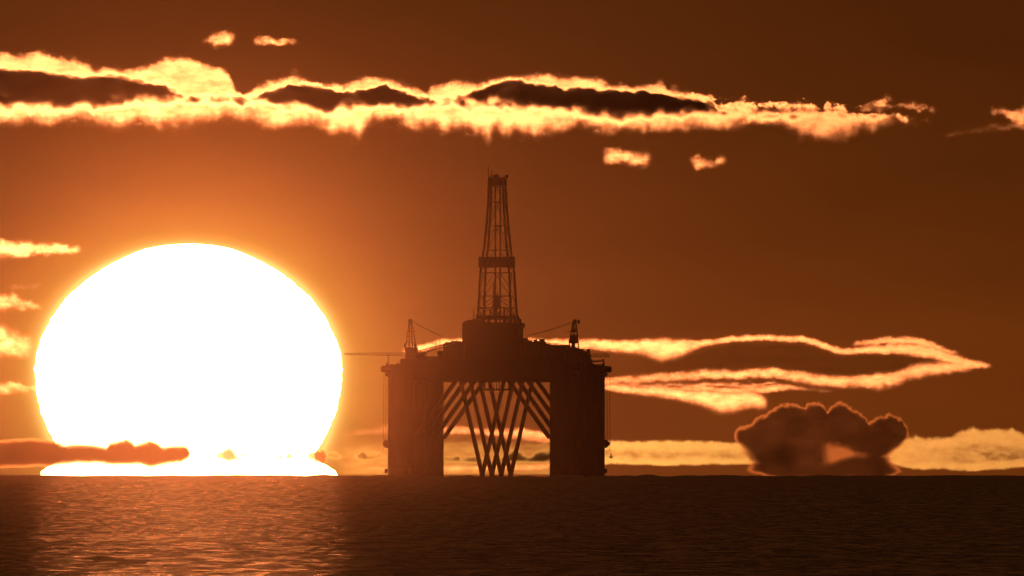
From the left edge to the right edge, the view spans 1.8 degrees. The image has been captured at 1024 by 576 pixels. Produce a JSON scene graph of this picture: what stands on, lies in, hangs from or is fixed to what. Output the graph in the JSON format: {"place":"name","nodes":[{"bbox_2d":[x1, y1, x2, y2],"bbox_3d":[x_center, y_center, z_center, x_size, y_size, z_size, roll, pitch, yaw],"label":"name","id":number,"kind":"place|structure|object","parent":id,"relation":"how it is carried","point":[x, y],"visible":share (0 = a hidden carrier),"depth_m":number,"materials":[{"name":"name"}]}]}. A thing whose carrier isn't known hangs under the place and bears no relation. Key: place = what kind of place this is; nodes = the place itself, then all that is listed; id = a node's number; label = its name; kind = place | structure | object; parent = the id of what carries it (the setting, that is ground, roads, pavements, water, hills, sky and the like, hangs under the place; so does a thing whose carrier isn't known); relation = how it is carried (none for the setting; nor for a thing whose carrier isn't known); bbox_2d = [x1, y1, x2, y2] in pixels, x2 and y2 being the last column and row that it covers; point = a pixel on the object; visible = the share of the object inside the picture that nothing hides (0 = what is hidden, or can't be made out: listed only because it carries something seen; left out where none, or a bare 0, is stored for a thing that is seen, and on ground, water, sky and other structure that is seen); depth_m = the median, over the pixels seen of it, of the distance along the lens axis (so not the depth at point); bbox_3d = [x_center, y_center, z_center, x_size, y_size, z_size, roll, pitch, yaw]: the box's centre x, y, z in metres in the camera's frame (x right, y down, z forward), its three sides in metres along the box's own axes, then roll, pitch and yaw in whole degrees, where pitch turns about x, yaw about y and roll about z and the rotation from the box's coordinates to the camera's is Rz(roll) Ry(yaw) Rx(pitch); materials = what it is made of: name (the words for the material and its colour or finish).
{"place":"outdoors","nodes":[
{"label":"outdoors","id":0,"kind":"place"},
{"bbox_2d":[0,474,1023,575],"bbox_3d":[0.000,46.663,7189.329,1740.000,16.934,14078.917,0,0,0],"label":"sea","id":1,"kind":"structure","parent":0,"point":[493,525],"depth_m":3312.91,"materials":[{"name":"black liquid"}]},
{"bbox_2d":[344,166,612,476],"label":"oil rig","id":2,"kind":"object","parent":1,"relation":"in","point":[482,352],"visible":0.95,"depth_m":12490.43,"materials":[{"name":"paint"}]},
{"bbox_2d":[0,0,1023,476],"label":"sky","id":3,"kind":"structure","parent":0,"point":[790,233],"materials":[{"name":"orange"}]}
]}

